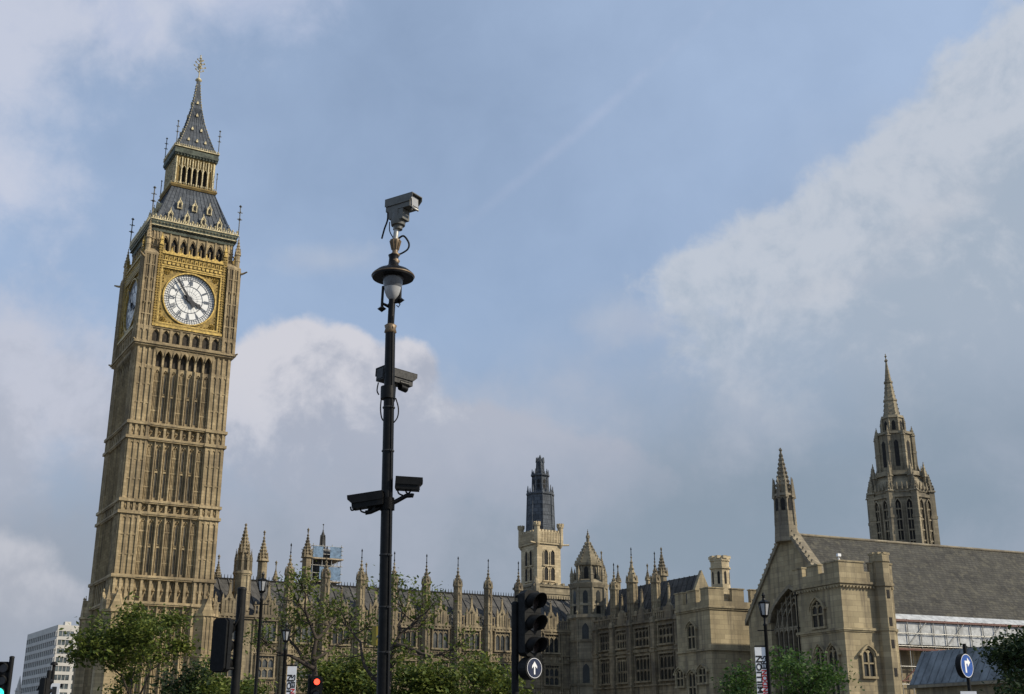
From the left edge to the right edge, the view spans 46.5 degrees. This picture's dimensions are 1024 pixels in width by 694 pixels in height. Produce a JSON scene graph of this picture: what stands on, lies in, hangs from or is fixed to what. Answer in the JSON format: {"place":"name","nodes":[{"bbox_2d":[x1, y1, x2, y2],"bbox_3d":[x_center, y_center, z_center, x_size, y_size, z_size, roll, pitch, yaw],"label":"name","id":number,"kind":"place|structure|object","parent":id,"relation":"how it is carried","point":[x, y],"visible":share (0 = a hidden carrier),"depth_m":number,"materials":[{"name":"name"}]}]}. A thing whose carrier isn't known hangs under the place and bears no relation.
{"place":"outdoors","nodes":[
{"label":"outdoors","id":0,"kind":"place"},
{"bbox_2d":[21,620,79,693],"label":"office block","id":1,"kind":"structure","parent":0,"point":[41,654],"depth_m":397.36,"materials":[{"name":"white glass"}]},
{"bbox_2d":[54,675,68,679],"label":"window","id":2,"kind":"structure","parent":1,"relation":"in","point":[57,677],"depth_m":387.58,"materials":[{"name":"white glass"}]},
{"bbox_2d":[55,657,68,662],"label":"window","id":3,"kind":"structure","parent":1,"relation":"in","point":[62,660],"depth_m":389.10,"materials":[{"name":"white glass"}]},
{"bbox_2d":[55,666,69,671],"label":"window","id":4,"kind":"structure","parent":1,"relation":"in","point":[58,668],"depth_m":388.57,"materials":[{"name":"white glass"}]},
{"bbox_2d":[59,631,73,636],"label":"window","id":5,"kind":"structure","parent":1,"relation":"in","point":[61,633],"depth_m":391.91,"materials":[{"name":"white glass"}]},
{"bbox_2d":[0,0,1023,693],"label":"sky","id":6,"kind":"structure","parent":0,"point":[658,250],"materials":[{"name":"blue"}]},
{"bbox_2d":[673,555,755,693],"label":"battlemented block","id":7,"kind":"structure","parent":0,"point":[712,633],"depth_m":126.60,"materials":[{"name":"stone"}]},
{"bbox_2d":[673,666,685,687],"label":"window","id":8,"kind":"structure","parent":7,"relation":"in","point":[679,673],"depth_m":128.94,"materials":[{"name":"beige glass"}]},
{"bbox_2d":[684,620,697,650],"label":"window","id":9,"kind":"structure","parent":7,"relation":"in","point":[691,628],"depth_m":127.97,"materials":[{"name":"beige glass"}]},
{"bbox_2d":[685,668,698,693],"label":"window","id":10,"kind":"structure","parent":7,"relation":"in","point":[692,680],"depth_m":126.72,"materials":[{"name":"beige glass"}]},
{"bbox_2d":[695,663,709,684],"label":"window","id":11,"kind":"structure","parent":7,"relation":"in","point":[702,670],"depth_m":125.06,"materials":[{"name":"beige glass"}]},
{"bbox_2d":[865,354,940,544],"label":"central tower","id":12,"kind":"structure","parent":0,"point":[900,499],"depth_m":199.49,"materials":[{"name":"grey stone"}]},
{"bbox_2d":[874,501,883,539],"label":"window","id":13,"kind":"structure","parent":12,"relation":"in","point":[877,507],"depth_m":199.07,"materials":[{"name":"grey stone"}]},
{"bbox_2d":[882,499,890,540],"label":"window","id":14,"kind":"structure","parent":12,"relation":"in","point":[884,505],"depth_m":197.81,"materials":[{"name":"glass"}]},
{"bbox_2d":[894,498,905,541],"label":"window","id":15,"kind":"structure","parent":12,"relation":"in","point":[898,510],"depth_m":196.42,"materials":[{"name":"glass"}]},
{"bbox_2d":[905,497,916,542],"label":"window","id":16,"kind":"structure","parent":12,"relation":"in","point":[909,511],"depth_m":196.03,"materials":[{"name":"grey stone"}]},
{"bbox_2d":[919,498,928,543],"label":"window","id":17,"kind":"structure","parent":12,"relation":"in","point":[922,508],"depth_m":196.42,"materials":[{"name":"grey stone"}]},
{"bbox_2d":[925,499,935,543],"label":"window","id":18,"kind":"structure","parent":12,"relation":"in","point":[927,503],"depth_m":197.18,"materials":[{"name":"grey stone"}]},
{"bbox_2d":[907,646,1023,693],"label":"building","id":19,"kind":"structure","parent":0,"point":[935,672],"depth_m":85.96,"materials":[{"name":"metal"}]},
{"bbox_3d":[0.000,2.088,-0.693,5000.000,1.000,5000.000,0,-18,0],"label":"ground","id":20,"kind":"structure","parent":0,"visible":0},
{"bbox_2d":[0,656,14,693],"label":"traffic light","id":21,"kind":"object","parent":20,"relation":"on","point":[6,670],"visible":1,"depth_m":29.88,"materials":[{"name":"black"}]},
{"bbox_2d":[15,676,21,693],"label":"church steeple","id":22,"kind":"object","parent":20,"relation":"on","point":[18,690],"visible":1,"depth_m":403.62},
{"bbox_2d":[37,670,52,693],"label":"traffic light","id":23,"kind":"object","parent":20,"relation":"on","point":[44,685],"visible":1,"depth_m":40.37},
{"bbox_2d":[50,662,62,693],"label":"sign post","id":24,"kind":"object","parent":20,"relation":"on","point":[55,687],"visible":0.96,"depth_m":42.27,"materials":[{"name":"black metal"}]},
{"bbox_2d":[54,591,207,693],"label":"leafy tree","id":25,"kind":"object","parent":20,"relation":"on","point":[120,640],"visible":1,"depth_m":68.63,"materials":[{"name":"green plant"}]},
{"bbox_2d":[71,55,247,693],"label":"clock tower","id":26,"kind":"structure","parent":20,"relation":"on","point":[174,355],"depth_m":148.57,"materials":[{"name":"stone"}]},
{"bbox_2d":[145,524,151,572],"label":"slit window","id":27,"kind":"structure","parent":26,"relation":"in","point":[150,528],"depth_m":142.08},
{"bbox_2d":[152,450,158,497],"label":"slit window","id":28,"kind":"structure","parent":26,"relation":"in","point":[157,455],"depth_m":144.93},
{"bbox_2d":[154,524,159,572],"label":"slit window","id":29,"kind":"structure","parent":26,"relation":"in","point":[158,535],"depth_m":142.57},
{"bbox_2d":[160,376,165,420],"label":"slit window","id":30,"kind":"structure","parent":26,"relation":"in","point":[164,382],"depth_m":147.94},
{"bbox_2d":[161,450,166,498],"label":"slit window","id":31,"kind":"structure","parent":26,"relation":"in","point":[165,460],"depth_m":145.43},
{"bbox_2d":[168,376,173,421],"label":"slit window","id":32,"kind":"structure","parent":26,"relation":"in","point":[170,407],"depth_m":148.43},
{"bbox_2d":[171,526,176,573],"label":"slit window","id":33,"kind":"structure","parent":26,"relation":"in","point":[175,537],"depth_m":143.56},
{"bbox_2d":[178,453,183,499],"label":"slit window","id":34,"kind":"structure","parent":26,"relation":"in","point":[180,481],"depth_m":146.43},
{"bbox_2d":[180,527,185,574],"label":"slit window","id":35,"kind":"structure","parent":26,"relation":"in","point":[184,531],"depth_m":144.09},
{"bbox_2d":[185,379,189,424],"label":"slit window","id":36,"kind":"structure","parent":26,"relation":"in","point":[187,402],"depth_m":149.39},
{"bbox_2d":[186,453,191,500],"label":"slit window","id":37,"kind":"structure","parent":26,"relation":"in","point":[190,462],"depth_m":146.93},
{"bbox_2d":[193,380,197,425],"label":"slit window","id":38,"kind":"structure","parent":26,"relation":"in","point":[197,380],"depth_m":149.90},
{"bbox_2d":[141,653,226,693],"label":"leafy tree","id":39,"kind":"object","parent":20,"relation":"on","point":[190,683],"visible":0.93,"depth_m":76.14,"materials":[{"name":"green plant"}]},
{"bbox_2d":[177,650,280,693],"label":"leafy tree","id":40,"kind":"object","parent":20,"relation":"on","point":[216,687],"visible":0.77,"depth_m":78.51,"materials":[{"name":"green plant"}]},
{"bbox_2d":[213,523,570,693],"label":"palace range","id":41,"kind":"structure","parent":20,"relation":"on","point":[489,611],"depth_m":157.57,"materials":[{"name":"beige stone"}]},
{"bbox_2d":[253,654,275,679],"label":"window","id":42,"kind":"structure","parent":41,"relation":"in","point":[266,661],"depth_m":146.03,"materials":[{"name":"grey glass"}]},
{"bbox_2d":[255,619,277,642],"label":"window","id":43,"kind":"structure","parent":41,"relation":"in","point":[264,622],"depth_m":147.52,"materials":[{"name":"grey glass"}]},
{"bbox_2d":[292,655,310,679],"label":"window","id":44,"kind":"structure","parent":41,"relation":"in","point":[298,656],"depth_m":148.05,"materials":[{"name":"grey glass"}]},
{"bbox_2d":[294,621,314,644],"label":"window","id":45,"kind":"structure","parent":41,"relation":"in","point":[313,623],"depth_m":149.46,"materials":[{"name":"grey glass"}]},
{"bbox_2d":[311,524,331,583],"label":"roof lantern","id":46,"kind":"object","parent":41,"relation":"on","point":[316,563],"visible":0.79,"depth_m":168.92,"materials":[{"name":"metal"}]},
{"bbox_2d":[300,543,343,584],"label":"scaffolding","id":47,"kind":"object","parent":41,"relation":"on","point":[335,554],"visible":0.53,"depth_m":168.28,"materials":[{"name":"metal"}]},
{"bbox_2d":[329,623,350,645],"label":"window","id":48,"kind":"structure","parent":41,"relation":"in","point":[333,642],"depth_m":151.59,"materials":[{"name":"grey glass"}]},
{"bbox_2d":[364,625,376,646],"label":"window","id":49,"kind":"structure","parent":41,"relation":"in","point":[366,633],"depth_m":153.45,"materials":[{"name":"grey glass"}]},
{"bbox_2d":[398,626,417,648],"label":"window","id":50,"kind":"structure","parent":41,"relation":"in","point":[410,635],"depth_m":156.21,"materials":[{"name":"grey glass"}]},
{"bbox_2d":[430,628,449,649],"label":"window","id":51,"kind":"structure","parent":41,"relation":"in","point":[437,634],"depth_m":158.21,"materials":[{"name":"grey glass"}]},
{"bbox_2d":[462,629,481,650],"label":"window","id":52,"kind":"structure","parent":41,"relation":"in","point":[478,632],"depth_m":160.47,"materials":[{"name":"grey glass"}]},
{"bbox_2d":[493,631,510,652],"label":"window","id":53,"kind":"structure","parent":41,"relation":"in","point":[502,639],"depth_m":162.56,"materials":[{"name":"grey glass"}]},
{"bbox_2d":[493,662,510,683],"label":"window","id":54,"kind":"structure","parent":41,"relation":"in","point":[502,664],"depth_m":161.65,"materials":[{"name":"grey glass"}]},
{"bbox_2d":[543,633,560,654],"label":"window","id":55,"kind":"structure","parent":41,"relation":"in","point":[553,647],"depth_m":166.25,"materials":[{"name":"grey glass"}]},
{"bbox_2d":[543,664,560,686],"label":"window","id":56,"kind":"structure","parent":41,"relation":"in","point":[551,672],"depth_m":164.75,"materials":[{"name":"grey glass"}]},
{"bbox_2d":[306,565,484,693],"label":"sparse tree","id":57,"kind":"object","parent":20,"relation":"on","point":[406,646],"visible":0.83,"depth_m":64.72,"materials":[{"name":"green plant"}]},
{"bbox_2d":[512,455,569,599],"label":"ventilation tower","id":58,"kind":"structure","parent":20,"relation":"on","point":[540,543],"depth_m":185.34,"materials":[{"name":"stone"}]},
{"bbox_2d":[524,551,527,567],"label":"window","id":59,"kind":"structure","parent":58,"relation":"in","point":[526,552],"depth_m":185.69,"materials":[{"name":"glass"}]},
{"bbox_2d":[524,568,528,582],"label":"window","id":60,"kind":"structure","parent":58,"relation":"in","point":[526,573],"depth_m":184.74,"materials":[{"name":"stone"}]},
{"bbox_2d":[528,567,532,582],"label":"window","id":61,"kind":"structure","parent":58,"relation":"in","point":[530,569],"depth_m":183.75,"materials":[{"name":"glass"}]},
{"bbox_2d":[528,549,532,566],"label":"window","id":62,"kind":"structure","parent":58,"relation":"in","point":[530,552],"depth_m":184.52,"materials":[{"name":"glass"}]},
{"bbox_2d":[543,566,549,581],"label":"window","id":63,"kind":"structure","parent":58,"relation":"in","point":[545,570],"depth_m":183.03,"materials":[{"name":"stone"}]},
{"bbox_2d":[543,549,549,565],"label":"window","id":64,"kind":"structure","parent":58,"relation":"in","point":[545,553],"depth_m":183.84,"materials":[{"name":"stone"}]},
{"bbox_2d":[550,566,555,581],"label":"window","id":65,"kind":"structure","parent":58,"relation":"in","point":[552,570],"depth_m":183.71,"materials":[{"name":"stone"}]},
{"bbox_2d":[550,549,555,566],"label":"window","id":66,"kind":"structure","parent":58,"relation":"in","point":[552,553],"depth_m":184.43,"materials":[{"name":"stone"}]},
{"bbox_2d":[567,529,608,693],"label":"octagonal turret","id":67,"kind":"object","parent":20,"relation":"on","point":[588,585],"visible":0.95,"depth_m":167.71,"materials":[{"name":"grey stone"}]},
{"bbox_2d":[573,591,575,613],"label":"window","id":68,"kind":"structure","parent":67,"relation":"in","point":[574,594],"depth_m":168.87,"materials":[{"name":"black glass"}]},
{"bbox_2d":[583,590,587,613],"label":"window","id":69,"kind":"structure","parent":67,"relation":"in","point":[585,595],"depth_m":167.76,"materials":[{"name":"black glass"}]},
{"bbox_2d":[582,623,588,638],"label":"window","id":70,"kind":"structure","parent":67,"relation":"in","point":[585,629],"depth_m":166.13,"materials":[{"name":"black glass"}]},
{"bbox_2d":[583,664,589,682],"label":"window","id":71,"kind":"structure","parent":67,"relation":"in","point":[586,670],"depth_m":164.31,"materials":[{"name":"black glass"}]},
{"bbox_2d":[596,590,600,613],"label":"window","id":72,"kind":"structure","parent":67,"relation":"in","point":[598,608],"depth_m":167.88,"materials":[{"name":"beige glass"}]},
{"bbox_2d":[591,548,707,693],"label":"palace wing","id":73,"kind":"structure","parent":20,"relation":"on","point":[634,643],"depth_m":156.84,"materials":[{"name":"stone"}]},
{"bbox_2d":[598,631,609,651],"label":"window","id":74,"kind":"structure","parent":73,"relation":"in","point":[604,643],"depth_m":163.07,"materials":[{"name":"beige glass"}]},
{"bbox_2d":[599,658,610,685],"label":"window","id":75,"kind":"structure","parent":73,"relation":"in","point":[604,663],"depth_m":161.84,"materials":[{"name":"beige glass"}]},
{"bbox_2d":[615,629,626,650],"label":"window","id":76,"kind":"structure","parent":73,"relation":"in","point":[620,635],"depth_m":159.61,"materials":[{"name":"beige glass"}]},
{"bbox_2d":[616,656,627,684],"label":"window","id":77,"kind":"structure","parent":73,"relation":"in","point":[621,662],"depth_m":158.40,"materials":[{"name":"beige glass"}]},
{"bbox_2d":[633,625,650,647],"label":"window","id":78,"kind":"structure","parent":73,"relation":"in","point":[641,634],"depth_m":155.61,"materials":[{"name":"beige glass"}]},
{"bbox_2d":[634,653,651,682],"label":"window","id":79,"kind":"structure","parent":73,"relation":"in","point":[642,661],"depth_m":154.39,"materials":[{"name":"beige glass"}]},
{"bbox_2d":[657,622,674,645],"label":"window","id":80,"kind":"structure","parent":73,"relation":"in","point":[665,631],"depth_m":151.26,"materials":[{"name":"beige glass"}]},
{"bbox_2d":[658,651,675,681],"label":"window","id":81,"kind":"structure","parent":73,"relation":"in","point":[666,660],"depth_m":150.08,"materials":[{"name":"beige glass"}]},
{"bbox_2d":[711,659,777,693],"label":"leafy tree","id":82,"kind":"object","parent":20,"relation":"on","point":[742,686],"visible":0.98,"depth_m":79.06,"materials":[{"name":"green plant"}]},
{"bbox_2d":[739,645,864,693],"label":"leafy tree","id":83,"kind":"object","parent":20,"relation":"on","point":[816,682],"visible":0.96,"depth_m":74.82,"materials":[{"name":"green plant"}]},
{"bbox_2d":[791,552,902,693],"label":"hall porch","id":84,"kind":"object","parent":20,"relation":"on","point":[845,611],"visible":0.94,"depth_m":108.95,"materials":[{"name":"stone"}]},
{"bbox_2d":[807,596,826,629],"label":"window","id":85,"kind":"structure","parent":84,"relation":"in","point":[816,607],"depth_m":110.80,"materials":[{"name":"beige glass"}]},
{"bbox_2d":[811,643,829,693],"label":"window","id":86,"kind":"structure","parent":84,"relation":"in","point":[821,648],"depth_m":109.78,"materials":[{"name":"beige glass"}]},
{"bbox_2d":[825,641,842,693],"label":"window","id":87,"kind":"structure","parent":84,"relation":"in","point":[833,650],"depth_m":107.81,"materials":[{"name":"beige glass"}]},
{"bbox_2d":[857,644,878,678],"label":"window","id":88,"kind":"structure","parent":84,"relation":"in","point":[867,654],"depth_m":107.26,"materials":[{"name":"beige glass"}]},
{"bbox_2d":[745,448,1023,693],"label":"great hall","id":89,"kind":"structure","parent":20,"relation":"on","point":[944,580],"depth_m":120.98,"materials":[{"name":"stone"}]},
{"bbox_2d":[774,591,800,692],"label":"window","id":90,"kind":"structure","parent":89,"relation":"in","point":[786,623],"depth_m":118.67,"materials":[{"name":"glass"}]},
{"bbox_2d":[895,614,1023,693],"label":"eaves scaffold","id":91,"kind":"object","parent":20,"relation":"on","point":[934,631],"visible":0.7,"depth_m":113.43,"materials":[{"name":"metal"}]},
{"bbox_2d":[955,644,976,693],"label":"road sign","id":92,"kind":"object","parent":20,"relation":"on","point":[964,665],"visible":1,"depth_m":29.83,"materials":[{"name":"blue metal"}]},
{"bbox_2d":[960,625,1023,693],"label":"leafy tree","id":93,"kind":"object","parent":20,"relation":"on","point":[1007,655],"visible":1,"depth_m":57.90,"materials":[{"name":"green plant"}]},
{"bbox_3d":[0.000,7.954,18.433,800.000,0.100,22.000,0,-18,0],"label":"road","id":94,"kind":"structure","parent":0,"visible":0},
{"bbox_2d":[210,587,246,693],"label":"traffic light","id":95,"kind":"object","parent":94,"relation":"on","point":[223,644],"visible":1,"depth_m":19.24,"materials":[{"name":"metal"}]},
{"bbox_2d":[371,238,414,693],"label":"lamp post","id":96,"kind":"object","parent":94,"relation":"on","point":[393,276],"visible":1,"depth_m":18.34,"materials":[{"name":"metal"}]},
{"bbox_2d":[347,490,383,514],"bbox_3d":[-2.147,2.389,18.183,0.702,0.357,0.269,-3,-19,8],"label":"security camera","id":97,"kind":"object","parent":96,"relation":"attached to","point":[372,501],"visible":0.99,"depth_m":18.09,"materials":[{"name":"black paint"}]},
{"bbox_2d":[372,626,377,645],"bbox_3d":[-1.973,4.281,17.664,0.218,0.276,0.067,-9,-21,26],"label":"yellow sign","id":98,"kind":"object","parent":96,"relation":"attached to","point":[374,635],"visible":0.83,"depth_m":17.68,"materials":[{"name":"metal"}]},
{"bbox_2d":[375,365,417,422],"bbox_3d":[-1.833,0.810,18.895,0.708,0.967,0.385,15,-23,-38],"label":"security camera","id":99,"kind":"object","parent":96,"relation":"attached to","point":[404,379],"visible":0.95,"depth_m":18.93,"materials":[{"name":"paint"}]},
{"bbox_2d":[381,192,421,254],"bbox_3d":[-1.821,-1.982,19.590,0.591,1.022,0.324,-12,-22,31],"label":"security camera","id":100,"kind":"object","parent":96,"relation":"on","point":[400,208],"visible":1,"depth_m":19.59,"materials":[{"name":"grey paint"}]},
{"bbox_2d":[380,476,422,510],"bbox_3d":[-1.692,2.244,18.221,0.658,0.508,0.248,0,-18,0],"label":"security camera","id":101,"kind":"object","parent":96,"relation":"attached to","point":[408,484],"visible":0.98,"depth_m":18.16,"materials":[{"name":"black paint"}]},
{"bbox_2d":[511,590,547,693],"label":"traffic light","id":102,"kind":"object","parent":94,"relation":"on","point":[529,621],"visible":1,"depth_m":16.47,"materials":[{"name":"black metal"}]},
{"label":"cross road","id":103,"kind":"structure","parent":0,"visible":0},
{"bbox_2d":[254,571,268,693],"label":"street lamp","id":104,"kind":"object","parent":103,"relation":"on","point":[262,583],"visible":1,"depth_m":48.88,"materials":[{"name":"metal"}]},
{"bbox_2d":[277,622,292,693],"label":"street lamp","id":105,"kind":"object","parent":103,"relation":"on","point":[286,632],"visible":1,"depth_m":44.62,"materials":[{"name":"metal"}]},
{"bbox_2d":[286,665,296,693],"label":"banner","id":106,"kind":"object","parent":105,"relation":"attached to","point":[291,679],"visible":1,"depth_m":44.35,"materials":[{"name":"white fabric"}]},
{"bbox_2d":[307,674,322,693],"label":"traffic light","id":107,"kind":"object","parent":103,"relation":"on","point":[315,683],"visible":1,"depth_m":34.62,"materials":[{"name":"red"}]},
{"bbox_2d":[242,564,394,684],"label":"sparse tree","id":108,"kind":"object","parent":103,"relation":"on","point":[301,620],"visible":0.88,"depth_m":68.77,"materials":[{"name":"green plant"}]},
{"bbox_2d":[296,648,404,693],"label":"leafy tree","id":109,"kind":"object","parent":103,"relation":"on","point":[336,680],"visible":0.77,"depth_m":74.75,"materials":[{"name":"green plant"}]},
{"bbox_2d":[374,650,481,693],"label":"leafy tree","id":110,"kind":"object","parent":103,"relation":"on","point":[429,680],"visible":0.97,"depth_m":72.41,"materials":[{"name":"green plant"}]},
{"bbox_2d":[448,647,539,693],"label":"leafy tree","id":111,"kind":"object","parent":103,"relation":"on","point":[495,673],"visible":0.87,"depth_m":76.46,"materials":[{"name":"green plant"}]},
{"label":"pavement","id":112,"kind":"structure","parent":0,"visible":0},
{"bbox_2d":[757,592,773,693],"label":"street lamp","id":113,"kind":"object","parent":112,"relation":"on","point":[763,604],"visible":1,"depth_m":43.92,"materials":[{"name":"metal"}]},
{"bbox_2d":[754,645,767,693],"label":"banner","id":114,"kind":"object","parent":113,"relation":"attached to","point":[761,670],"visible":1,"depth_m":43.49,"materials":[{"name":"white fabric"}]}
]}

